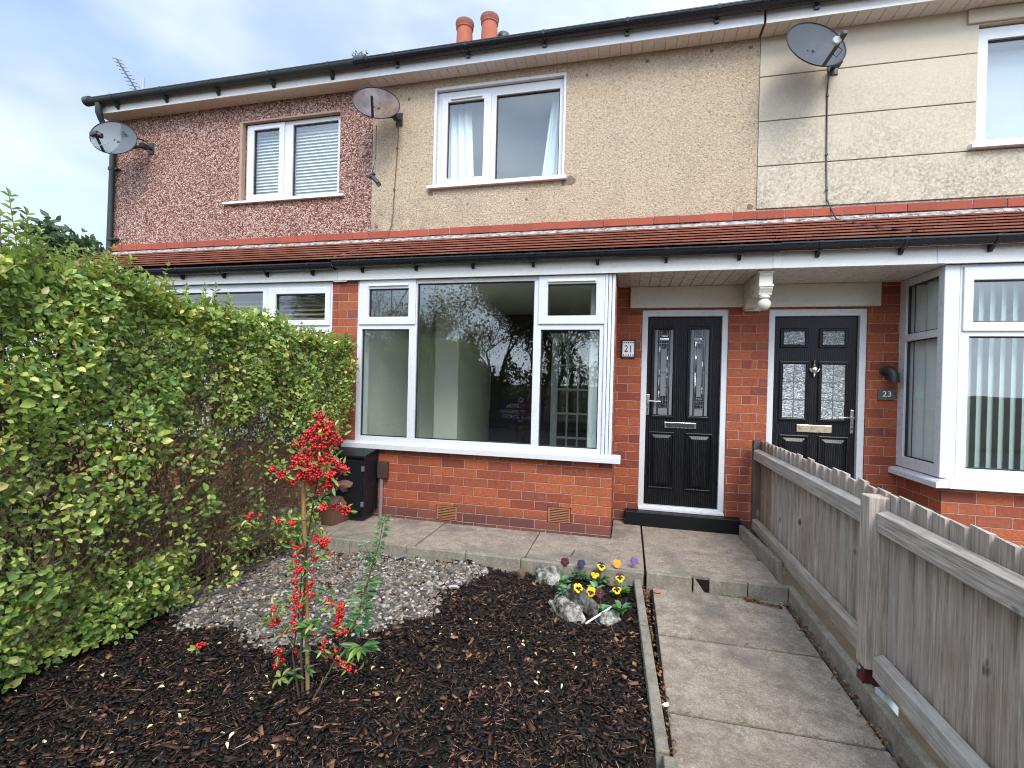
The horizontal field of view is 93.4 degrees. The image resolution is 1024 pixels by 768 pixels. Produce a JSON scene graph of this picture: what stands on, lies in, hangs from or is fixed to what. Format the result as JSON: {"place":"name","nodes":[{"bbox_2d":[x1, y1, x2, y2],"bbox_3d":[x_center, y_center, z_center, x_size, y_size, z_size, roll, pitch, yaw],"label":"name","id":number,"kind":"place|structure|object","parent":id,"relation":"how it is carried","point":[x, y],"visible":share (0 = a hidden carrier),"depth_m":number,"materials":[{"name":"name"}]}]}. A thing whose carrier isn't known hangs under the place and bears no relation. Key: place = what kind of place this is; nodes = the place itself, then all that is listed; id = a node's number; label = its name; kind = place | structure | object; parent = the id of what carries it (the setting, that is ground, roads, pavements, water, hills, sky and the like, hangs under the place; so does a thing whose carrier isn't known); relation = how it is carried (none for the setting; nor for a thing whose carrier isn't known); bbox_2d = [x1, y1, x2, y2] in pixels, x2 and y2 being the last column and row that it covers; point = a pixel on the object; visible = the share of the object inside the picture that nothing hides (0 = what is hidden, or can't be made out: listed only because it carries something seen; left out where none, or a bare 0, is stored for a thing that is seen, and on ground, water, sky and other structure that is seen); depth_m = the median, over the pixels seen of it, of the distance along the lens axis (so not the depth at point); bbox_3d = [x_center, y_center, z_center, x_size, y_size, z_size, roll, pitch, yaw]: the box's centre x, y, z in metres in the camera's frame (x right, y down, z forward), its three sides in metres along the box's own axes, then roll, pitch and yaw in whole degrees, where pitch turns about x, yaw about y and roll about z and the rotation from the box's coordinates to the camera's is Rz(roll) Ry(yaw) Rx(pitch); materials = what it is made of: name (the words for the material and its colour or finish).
{"place":"outdoors","nodes":[
{"label":"outdoors","id":0,"kind":"place"},
{"bbox_2d":[2,378,655,667],"bbox_3d":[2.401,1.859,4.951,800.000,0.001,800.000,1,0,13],"label":"ground","id":1,"kind":"structure","parent":0,"point":[645,606],"depth_m":3.90,"materials":[{"name":"soil"}]},
{"bbox_2d":[1,298,57,412],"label":"tree","id":2,"kind":"object","parent":1,"relation":"on","point":[45,315],"visible":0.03,"depth_m":19.98,"materials":[{"name":"green plant"}]},
{"bbox_2d":[15,209,104,303],"bbox_3d":[-15.885,-2.595,18.236,6.644,7.732,4.841,2,0,27],"label":"tree","id":3,"kind":"object","parent":1,"relation":"on","point":[51,228],"visible":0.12,"depth_m":17.78,"materials":[{"name":"green plant"}]},
{"bbox_2d":[0,441,227,575],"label":"neighbour garden","id":4,"kind":"object","parent":1,"relation":"on","point":[34,547],"depth_m":5.12,"materials":[{"name":"green plant"}]},
{"bbox_2d":[54,58,372,516],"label":"terraced house","id":5,"kind":"structure","parent":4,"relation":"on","point":[191,206],"depth_m":6.29,"materials":[{"name":"brick"}]},
{"bbox_2d":[89,121,153,153],"bbox_3d":[-5.186,-3.264,6.419,0.684,0.498,0.358,1,0,-37],"label":"satellite dish","id":6,"kind":"object","parent":5,"relation":"attached to","point":[112,137],"visible":1,"depth_m":6.45,"materials":[{"name":"metal"}]},
{"bbox_2d":[112,57,144,89],"bbox_3d":[-6.033,-4.236,7.832,1.184,2.261,0.076,1,0,13],"label":"tv aerial","id":7,"kind":"object","parent":5,"relation":"attached to","point":[143,78],"visible":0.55,"depth_m":7.86,"materials":[{"name":"metal"}]},
{"bbox_2d":[76,282,332,443],"bbox_3d":[-3.714,-0.273,5.733,3.640,1.799,0.145,1,0,13],"label":"window","id":8,"kind":"structure","parent":5,"relation":"in","point":[271,292],"depth_m":5.48,"materials":[{"name":"plastic"}]},
{"bbox_2d":[219,293,324,426],"bbox_3d":[-2.768,-0.294,5.662,1.610,1.591,0.042,1,0,13],"label":"venetian blind","id":9,"kind":"object","parent":5,"relation":"attached to","point":[292,314],"visible":0.02,"depth_m":5.62,"materials":[{"name":"white plastic"}]},
{"bbox_2d":[222,115,344,204],"bbox_3d":[-2.938,-2.889,6.270,1.805,1.064,0.180,1,0,13],"label":"window","id":10,"kind":"structure","parent":5,"relation":"in","point":[287,130],"depth_m":6.29,"materials":[{"name":"plastic"}]},
{"bbox_2d":[255,123,337,195],"bbox_3d":[-2.812,-2.902,6.374,1.360,1.007,0.033,1,0,13],"label":"venetian blind","id":11,"kind":"object","parent":5,"relation":"attached to","point":[314,180],"visible":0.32,"depth_m":6.34,"materials":[{"name":"white plastic"}]},
{"bbox_2d":[0,534,655,767],"bbox_3d":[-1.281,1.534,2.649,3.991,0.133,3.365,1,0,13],"label":"bark mulch","id":12,"kind":"object","parent":1,"relation":"on","point":[192,741],"visible":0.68,"depth_m":2.37,"materials":[{"name":"brown wood"}]},
{"bbox_2d":[0,187,359,693],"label":"privet hedge","id":13,"kind":"object","parent":12,"relation":"on","point":[103,300],"visible":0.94,"depth_m":2.82,"materials":[{"name":"green plant"}]},
{"bbox_2d":[187,641,205,654],"bbox_3d":[-1.765,1.478,2.704,0.097,0.059,0.074,1,0,13],"label":"berry sprig","id":14,"kind":"object","parent":12,"relation":"on","point":[198,646],"visible":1,"depth_m":2.70,"materials":[{"name":"red plant"}]},
{"bbox_2d":[232,528,300,542],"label":"kerb","id":15,"kind":"structure","parent":12,"relation":"on","point":[271,532],"depth_m":4.62,"materials":[{"name":"stone"}]},
{"bbox_2d":[240,404,363,696],"bbox_3d":[-1.042,0.829,2.386,0.720,1.467,0.253,1,0,13],"label":"berry shrub","id":16,"kind":"object","parent":12,"relation":"on","point":[324,437],"visible":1,"depth_m":2.37,"materials":[{"name":"red plant"}]},
{"bbox_2d":[300,480,309,693],"bbox_3d":[-1.053,1.048,2.455,0.083,1.147,0.021,1,0,13],"label":"garden cane","id":17,"kind":"object","parent":12,"relation":"on","point":[306,605],"visible":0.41,"depth_m":2.45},
{"bbox_2d":[14,583,607,753],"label":"fallen leaves","id":18,"kind":"object","parent":12,"relation":"on","point":[272,745],"visible":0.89,"depth_m":2.44,"materials":[{"name":"yellow plant"}]},
{"bbox_2d":[299,534,350,552],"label":"kerb","id":19,"kind":"structure","parent":12,"relation":"on","point":[339,544],"depth_m":4.44,"materials":[{"name":"concrete"}]},
{"bbox_2d":[165,542,485,653],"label":"gravel","id":20,"kind":"structure","parent":12,"relation":"on","point":[391,610],"depth_m":3.53,"materials":[{"name":"grey gravel"}]},
{"bbox_2d":[175,542,375,619],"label":"fallen leaves","id":21,"kind":"object","parent":20,"relation":"on","point":[269,559],"visible":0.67,"depth_m":3.68,"materials":[{"name":"brown plant"}]},
{"bbox_2d":[167,550,474,640],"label":"slate chippings","id":22,"kind":"object","parent":20,"relation":"on","point":[245,611],"visible":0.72,"depth_m":3.29,"materials":[{"name":"grey stone"}]},
{"bbox_2d":[224,552,452,602],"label":"fallen leaves","id":23,"kind":"object","parent":20,"relation":"on","point":[361,572],"visible":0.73,"depth_m":3.87,"materials":[{"name":"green plant"}]},
{"bbox_2d":[224,544,472,609],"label":"fallen leaves","id":24,"kind":"object","parent":20,"relation":"on","point":[421,593],"visible":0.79,"depth_m":3.88,"materials":[{"name":"brown plant"}]},
{"bbox_2d":[396,553,406,557],"bbox_3d":[-0.960,1.492,4.196,0.089,0.031,0.045,1,0,-17],"label":"slate shard","id":25,"kind":"object","parent":20,"relation":"on","point":[401,555],"visible":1,"depth_m":4.19,"materials":[{"name":"grey stone"}]},
{"bbox_2d":[449,585,459,588],"bbox_3d":[-0.444,1.538,3.649,0.098,0.031,0.049,1,0,0],"label":"litter scrap","id":26,"kind":"object","parent":20,"relation":"on","point":[454,586],"visible":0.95,"depth_m":3.64,"materials":[{"name":"white paper"}]},
{"bbox_2d":[312,514,391,699],"bbox_3d":[-0.783,1.087,2.298,0.419,0.966,0.165,1,0,13],"label":"young shrub","id":27,"kind":"object","parent":12,"relation":"on","point":[351,650],"visible":1,"depth_m":2.29,"materials":[{"name":"green plant"}]},
{"bbox_2d":[350,539,407,556],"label":"kerb","id":28,"kind":"structure","parent":12,"relation":"on","point":[395,549],"depth_m":4.34,"materials":[{"name":"concrete"}]},
{"bbox_2d":[406,545,465,562],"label":"kerb","id":29,"kind":"structure","parent":12,"relation":"on","point":[435,554],"depth_m":4.21,"materials":[{"name":"concrete"}]},
{"bbox_2d":[480,567,488,574],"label":"rock","id":30,"kind":"object","parent":12,"relation":"on","point":[483,570],"visible":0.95,"depth_m":3.94,"materials":[{"name":"stone"}]},
{"bbox_2d":[465,551,520,572],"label":"kerb","id":31,"kind":"structure","parent":12,"relation":"on","point":[506,563],"depth_m":4.09,"materials":[{"name":"concrete"}]},
{"bbox_2d":[516,568,524,579],"bbox_3d":[0.071,1.552,3.915,0.065,0.114,0.062,1,0,-22],"label":"rock","id":32,"kind":"object","parent":12,"relation":"on","point":[520,573],"visible":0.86,"depth_m":3.90,"materials":[{"name":"stone"}]},
{"bbox_2d":[535,564,563,588],"bbox_3d":[0.297,1.557,3.860,0.241,0.211,0.234,1,0,13],"label":"rock","id":33,"kind":"object","parent":12,"relation":"on","point":[549,574],"visible":0.69,"depth_m":3.79,"materials":[{"name":"stone"}]},
{"bbox_2d":[555,557,570,585],"bbox_3d":[0.383,1.474,3.789,0.168,0.232,0.158,1,0,13],"label":"pansy","id":34,"kind":"object","parent":12,"relation":"on","point":[564,563],"visible":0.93,"depth_m":3.77,"materials":[{"name":"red plant"}]},
{"bbox_2d":[556,584,570,595],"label":"pansy","id":35,"kind":"object","parent":12,"relation":"on","point":[561,586],"visible":0.33,"depth_m":3.66,"materials":[{"name":"green plant"}]},
{"bbox_2d":[548,594,585,624],"bbox_3d":[0.380,1.573,3.333,0.148,0.199,0.359,1,0,-36],"label":"rock","id":36,"kind":"object","parent":12,"relation":"on","point":[565,608],"visible":0.77,"depth_m":3.26,"materials":[{"name":"stone"}]},
{"bbox_2d":[560,583,598,616],"bbox_3d":[0.496,1.547,3.472,0.120,0.169,0.470,1,0,-31],"label":"rock","id":37,"kind":"object","parent":12,"relation":"on","point":[585,601],"visible":0.76,"depth_m":3.40,"materials":[{"name":"stone"}]},
{"bbox_2d":[572,560,588,578],"bbox_3d":[0.553,1.499,3.899,0.160,0.156,0.164,1,0,13],"label":"pansy","id":38,"kind":"object","parent":12,"relation":"on","point":[581,564],"visible":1,"depth_m":3.88,"materials":[{"name":"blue plant"}]},
{"bbox_2d":[521,558,643,585],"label":"kerb","id":39,"kind":"structure","parent":12,"relation":"on","point":[529,565],"depth_m":3.91,"materials":[{"name":"concrete"}]},
{"bbox_2d":[572,583,594,598],"bbox_3d":[0.516,1.525,3.466,0.171,0.175,0.159,1,0,13],"label":"pansy","id":40,"kind":"object","parent":12,"relation":"on","point":[590,590],"visible":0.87,"depth_m":3.44,"materials":[{"name":"yellow plant"}]},
{"bbox_2d":[586,581,605,595],"bbox_3d":[0.633,1.553,3.667,0.141,0.068,0.140,1,0,-41],"label":"pansy","id":41,"kind":"object","parent":12,"relation":"on","point":[594,584],"visible":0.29,"depth_m":3.69,"materials":[{"name":"green plant"}]},
{"bbox_2d":[585,606,611,623],"bbox_3d":[0.587,1.545,3.233,0.298,0.033,0.012,1,0,-44],"label":"label stick","id":42,"kind":"object","parent":12,"relation":"on","point":[593,618],"visible":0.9,"depth_m":3.20,"materials":[{"name":"white plastic"}]},
{"bbox_2d":[591,562,609,582],"bbox_3d":[0.710,1.511,3.874,0.156,0.177,0.147,1,0,4],"label":"pansy","id":43,"kind":"object","parent":12,"relation":"on","point":[595,573],"visible":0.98,"depth_m":3.84,"materials":[{"name":"yellow plant"}]},
{"bbox_2d":[595,588,611,612],"bbox_3d":[0.625,1.509,3.337,0.149,0.192,0.146,1,0,-18],"label":"pansy","id":44,"kind":"object","parent":12,"relation":"on","point":[599,593],"visible":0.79,"depth_m":3.32,"materials":[{"name":"red plant"}]},
{"bbox_2d":[595,611,620,626],"bbox_3d":[0.640,1.574,3.225,0.174,0.097,0.101,1,0,-14],"label":"rock","id":45,"kind":"object","parent":12,"relation":"on","point":[608,618],"visible":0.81,"depth_m":3.20,"materials":[{"name":"stone"}]},
{"bbox_2d":[613,559,620,583],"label":"pansy","id":46,"kind":"object","parent":12,"relation":"on","point":[616,563],"visible":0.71,"depth_m":3.87,"materials":[{"name":"orange plant"}]},
{"bbox_2d":[609,573,629,594],"bbox_3d":[0.814,1.520,3.660,0.130,0.174,0.185,2,0,44],"label":"pansy","id":47,"kind":"object","parent":12,"relation":"on","point":[617,588],"visible":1,"depth_m":3.64,"materials":[{"name":"yellow plant"}]},
{"bbox_2d":[611,600,631,614],"bbox_3d":[0.752,1.547,3.324,0.146,0.065,0.150,2,0,22],"label":"pansy","id":48,"kind":"object","parent":12,"relation":"on","point":[623,609],"visible":0.98,"depth_m":3.31,"materials":[{"name":"green plant"}]},
{"bbox_2d":[634,579,647,632],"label":"kerb","id":49,"kind":"structure","parent":12,"relation":"on","point":[641,608],"depth_m":3.38,"materials":[{"name":"concrete"}]},
{"bbox_2d":[640,626,668,767],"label":"kerb","id":50,"kind":"structure","parent":12,"relation":"on","point":[660,741],"depth_m":2.37,"materials":[{"name":"concrete"}]},
{"bbox_2d":[611,523,747,606],"bbox_3d":[-0.209,1.614,4.874,4.950,0.260,1.370,1,0,13],"label":"paving bed","id":51,"kind":"object","parent":1,"relation":"on","point":[703,584],"visible":0.07,"depth_m":3.86,"materials":[{"name":"grey concrete"}]},
{"bbox_2d":[329,0,780,538],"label":"terraced house","id":52,"kind":"structure","parent":51,"relation":"on","point":[500,304],"depth_m":5.17,"materials":[{"name":"brick"}]},
{"bbox_2d":[333,124,398,256],"bbox_3d":[-1.672,-2.252,5.541,0.101,1.790,0.847,2,0,37],"label":"cable","id":53,"kind":"object","parent":52,"relation":"attached to","point":[397,148],"visible":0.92,"depth_m":5.85,"materials":[{"name":"black plastic"}]},
{"bbox_2d":[368,126,380,186],"bbox_3d":[-1.595,-2.639,5.607,0.168,0.693,0.059,1,0,13],"label":"dangling receiver","id":54,"kind":"object","parent":53,"relation":"hanging from","point":[374,178],"visible":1,"depth_m":5.59,"materials":[{"name":"metal"}]},
{"bbox_2d":[352,87,402,125],"bbox_3d":[-1.508,-3.232,5.604,0.371,0.475,0.595,2,0,39],"label":"satellite dish","id":55,"kind":"object","parent":52,"relation":"attached to","point":[377,102],"visible":1,"depth_m":5.61,"materials":[{"name":"metal"}]},
{"bbox_2d":[377,461,388,517],"bbox_3d":[-1.376,1.123,5.138,0.108,0.600,0.067,1,0,13],"label":"junction box","id":56,"kind":"object","parent":52,"relation":"attached to","point":[382,470],"visible":0.98,"depth_m":5.12,"materials":[{"name":"brown plastic"}]},
{"bbox_2d":[448,103,473,177],"bbox_3d":[-0.625,-2.892,5.909,0.370,1.060,0.049,1,0,13],"label":"curtain","id":57,"kind":"object","parent":52,"relation":"hanging from","point":[461,163],"visible":0.65,"depth_m":5.91,"materials":[{"name":"white fabric"}]},
{"bbox_2d":[341,274,620,463],"bbox_3d":[-0.374,-0.188,4.933,2.940,1.807,0.149,1,0,13],"label":"window","id":58,"kind":"structure","parent":52,"relation":"in","point":[604,306],"depth_m":4.80,"materials":[{"name":"plastic"}]},
{"bbox_2d":[427,78,566,189],"bbox_3d":[-0.175,-2.873,5.591,1.655,1.162,0.160,1,0,13],"label":"window","id":59,"kind":"structure","parent":52,"relation":"in","point":[490,96],"depth_m":5.61,"materials":[{"name":"plastic"}]},
{"bbox_2d":[542,92,558,174],"bbox_3d":[0.483,-2.863,5.642,0.270,1.060,0.049,1,0,13],"label":"curtain","id":60,"kind":"object","parent":52,"relation":"hanging from","point":[550,166],"visible":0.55,"depth_m":5.64,"materials":[{"name":"white fabric"}]},
{"bbox_2d":[550,333,589,446],"bbox_3d":[0.880,0.333,7.083,0.630,2.160,0.052,1,0,13],"label":"glazed room door","id":61,"kind":"structure","parent":52,"relation":"in","point":[556,337],"depth_m":7.10,"materials":[{"name":"plastic"}]},
{"bbox_2d":[621,339,635,357],"bbox_3d":[1.259,-0.381,5.218,0.154,0.200,0.020,1,0,13],"label":"number plaque","id":62,"kind":"object","parent":52,"relation":"attached to","point":[628,348],"visible":1,"depth_m":5.22,"materials":[{"name":"white"}]},
{"bbox_2d":[643,317,721,508],"bbox_3d":[1.811,0.295,5.142,0.741,2.020,0.111,1,0,13],"label":"door","id":63,"kind":"structure","parent":52,"relation":"in","point":[684,353],"depth_m":5.15,"materials":[{"name":"black plastic"}]},
{"bbox_2d":[630,557,637,566],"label":"pansy","id":64,"kind":"object","parent":51,"relation":"on","point":[633,561],"visible":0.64,"depth_m":3.88,"materials":[{"name":"purple plant"}]},
{"bbox_2d":[739,525,782,583],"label":"kerb","id":65,"kind":"structure","parent":51,"relation":"on","point":[771,561],"depth_m":4.10,"materials":[{"name":"concrete"}]},
{"bbox_2d":[747,581,787,605],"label":"kerb","id":66,"kind":"structure","parent":51,"relation":"on","point":[765,591],"depth_m":3.64,"materials":[{"name":"concrete"}]},
{"bbox_2d":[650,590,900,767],"bbox_3d":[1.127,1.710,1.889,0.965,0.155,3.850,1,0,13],"label":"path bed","id":67,"kind":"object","parent":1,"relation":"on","point":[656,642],"visible":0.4,"depth_m":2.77,"materials":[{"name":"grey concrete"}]},
{"bbox_2d":[646,571,691,603],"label":"kerb","id":68,"kind":"structure","parent":67,"relation":"on","point":[669,581],"depth_m":3.79,"materials":[{"name":"concrete"}]},
{"bbox_2d":[663,755,677,767],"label":"kerb","id":69,"kind":"structure","parent":67,"relation":"on","point":[670,762],"depth_m":1.99,"materials":[{"name":"concrete"}]},
{"bbox_2d":[709,577,746,597],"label":"kerb","id":70,"kind":"structure","parent":67,"relation":"on","point":[727,587],"depth_m":3.70,"materials":[{"name":"concrete"}]},
{"bbox_2d":[768,548,948,767],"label":"verge","id":71,"kind":"structure","parent":1,"relation":"on","point":[835,632],"depth_m":3.10,"materials":[{"name":"grey concrete"}]},
{"bbox_2d":[786,585,938,767],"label":"kerb","id":72,"kind":"structure","parent":71,"relation":"in","point":[895,731],"depth_m":2.45,"materials":[{"name":"concrete"}]},
{"bbox_2d":[875,687,897,715],"bbox_3d":[1.833,1.569,2.363,0.070,0.130,0.070,1,0,5],"label":"concrete offcut","id":73,"kind":"object","parent":71,"relation":"on","point":[880,692],"visible":0.24,"depth_m":2.33,"materials":[{"name":"grey concrete"}]},
{"bbox_2d":[750,440,1023,767],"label":"wooden fence","id":74,"kind":"object","parent":71,"relation":"on","point":[921,607],"visible":0.92,"depth_m":2.16,"materials":[{"name":"grey wood"}]},
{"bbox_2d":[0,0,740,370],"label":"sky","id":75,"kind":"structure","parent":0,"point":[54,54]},
{"bbox_2d":[241,507,779,584],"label":"paving","id":76,"kind":"structure","parent":0,"point":[701,555],"depth_m":4.43,"materials":[{"name":"grey concrete"}]},
{"bbox_2d":[306,496,349,525],"bbox_3d":[-1.886,1.311,5.000,0.411,0.200,0.378,2,0,22],"label":"terracotta trough","id":77,"kind":"object","parent":76,"relation":"on","point":[328,516],"visible":0.35,"depth_m":4.83,"materials":[{"name":"ceramic"}]},
{"bbox_2d":[321,495,346,505],"bbox_3d":[-1.813,1.216,4.915,0.200,0.162,0.172,2,0,38],"label":"rubble stone","id":78,"kind":"object","parent":77,"relation":"in","point":[333,499],"visible":0.45,"depth_m":4.88,"materials":[{"name":"brown stone"}]},
{"bbox_2d":[317,489,332,495],"bbox_3d":[-1.886,1.127,5.026,0.272,0.136,0.183,1,0,-32],"label":"rubble stone","id":79,"kind":"object","parent":78,"relation":"on","point":[330,492],"visible":0.18,"depth_m":4.95,"materials":[{"name":"brown stone"}]},
{"bbox_2d":[337,480,352,491],"bbox_3d":[-1.714,1.040,4.950,0.221,0.127,0.232,1,0,-24],"label":"rubble stone","id":80,"kind":"object","parent":77,"relation":"on","point":[345,485],"visible":0.7,"depth_m":4.87,"materials":[{"name":"brown stone"}]},
{"bbox_2d":[330,447,378,520],"bbox_3d":[-1.665,1.042,5.077,0.425,0.749,0.322,1,0,13],"label":"meter box","id":81,"kind":"object","parent":76,"relation":"on","point":[360,495],"visible":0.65,"depth_m":4.94,"materials":[{"name":"black plastic"}]},
{"bbox_2d":[331,459,362,510],"bbox_3d":[-1.699,1.028,4.935,0.365,0.505,0.018,1,0,13],"label":"door","id":82,"kind":"structure","parent":81,"relation":"in","point":[353,496],"depth_m":4.90,"materials":[{"name":"black plastic"}]},
{"bbox_2d":[653,588,899,767],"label":"path","id":83,"kind":"structure","parent":0,"point":[723,678],"depth_m":2.53,"materials":[{"name":"grey concrete"}]},
{"bbox_2d":[642,585,677,753],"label":"fallen leaves","id":84,"kind":"object","parent":83,"relation":"on","point":[654,645],"visible":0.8,"depth_m":2.70,"materials":[{"name":"brown plant"}]},
{"bbox_2d":[693,576,704,593],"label":"broken kerb","id":85,"kind":"structure","parent":83,"relation":"on","point":[697,589],"depth_m":3.73,"materials":[{"name":"concrete"}]},
{"bbox_2d":[743,596,787,609],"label":"fallen leaves","id":86,"kind":"object","parent":83,"relation":"on","point":[757,601],"visible":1,"depth_m":3.58,"materials":[{"name":"brown plant"}]},
{"bbox_2d":[661,594,889,749],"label":"grass wisps","id":87,"kind":"object","parent":83,"relation":"on","point":[761,720],"depth_m":2.33,"materials":[{"name":"plant"}]},
{"bbox_2d":[779,603,908,767],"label":"fallen leaves","id":88,"kind":"object","parent":83,"relation":"on","point":[877,728],"visible":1,"depth_m":2.59,"materials":[{"name":"brown plant"}]},
{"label":"neighbour path","id":89,"kind":"structure","parent":0,"visible":0},
{"bbox_2d":[747,0,1023,547],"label":"terraced house","id":90,"kind":"structure","parent":89,"relation":"on","point":[909,146],"depth_m":4.63,"materials":[{"name":"brick"}]},
{"bbox_2d":[772,316,857,477],"bbox_3d":[3.027,0.329,4.850,0.753,2.015,0.111,1,0,13],"label":"door","id":91,"kind":"structure","parent":90,"relation":"in","point":[815,358],"depth_m":4.85,"materials":[{"name":"black plastic"}]},
{"bbox_2d":[786,22,847,75],"bbox_3d":[2.964,-3.158,4.494,0.691,0.561,0.505,1,0,-36],"label":"satellite dish","id":92,"kind":"object","parent":90,"relation":"attached to","point":[816,44],"visible":1,"depth_m":4.56,"materials":[{"name":"metal"}]},
{"bbox_2d":[825,72,917,231],"bbox_3d":[3.197,-2.157,4.358,0.081,1.807,0.866,1,0,-16],"label":"cable","id":93,"kind":"object","parent":90,"relation":"on","point":[826,154],"visible":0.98,"depth_m":4.75,"materials":[{"name":"plastic"}]},
{"bbox_2d":[877,388,894,399],"bbox_3d":[3.611,0.099,4.653,0.142,0.110,0.018,1,0,13],"label":"number plaque","id":94,"kind":"object","parent":90,"relation":"attached to","point":[886,394],"visible":1,"depth_m":4.65,"materials":[{"name":"stone"}]},
{"bbox_2d":[879,366,899,382],"bbox_3d":[3.599,-0.094,4.593,0.097,0.161,0.166,1,0,-1],"label":"wall light","id":95,"kind":"object","parent":90,"relation":"attached to","point":[893,373],"visible":1,"depth_m":4.55,"materials":[{"name":"metal"}]},
{"bbox_2d":[888,265,959,487],"bbox_3d":[3.646,-0.065,4.271,0.170,1.835,0.751,1,0,13],"label":"window","id":96,"kind":"structure","parent":90,"relation":"in","point":[926,472],"depth_m":4.04,"materials":[{"name":"plastic"}]},
{"bbox_2d":[912,280,938,461],"bbox_3d":[3.735,-0.091,4.277,0.066,1.650,0.504,1,0,13],"label":"side curtain","id":97,"kind":"object","parent":90,"relation":"hanging from","point":[924,390],"visible":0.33,"depth_m":4.35,"materials":[{"name":"white fabric"}]},
{"bbox_2d":[943,263,1023,493],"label":"window","id":98,"kind":"structure","parent":90,"relation":"in","point":[965,478],"depth_m":3.93,"materials":[{"name":"plastic"}]},
{"bbox_2d":[965,281,1023,469],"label":"vertical blind","id":99,"kind":"object","parent":90,"relation":"hanging from","point":[991,380],"visible":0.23,"depth_m":4.04,"materials":[{"name":"white fabric"}]},
{"bbox_2d":[968,24,1023,149],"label":"window","id":100,"kind":"structure","parent":90,"relation":"in","point":[1009,33],"depth_m":4.49,"materials":[{"name":"plastic"}]},
{"bbox_2d":[985,49,1023,138],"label":"net curtain","id":101,"kind":"object","parent":90,"relation":"hanging from","point":[1005,98],"depth_m":4.61,"materials":[{"name":"white fabric"}]}
]}

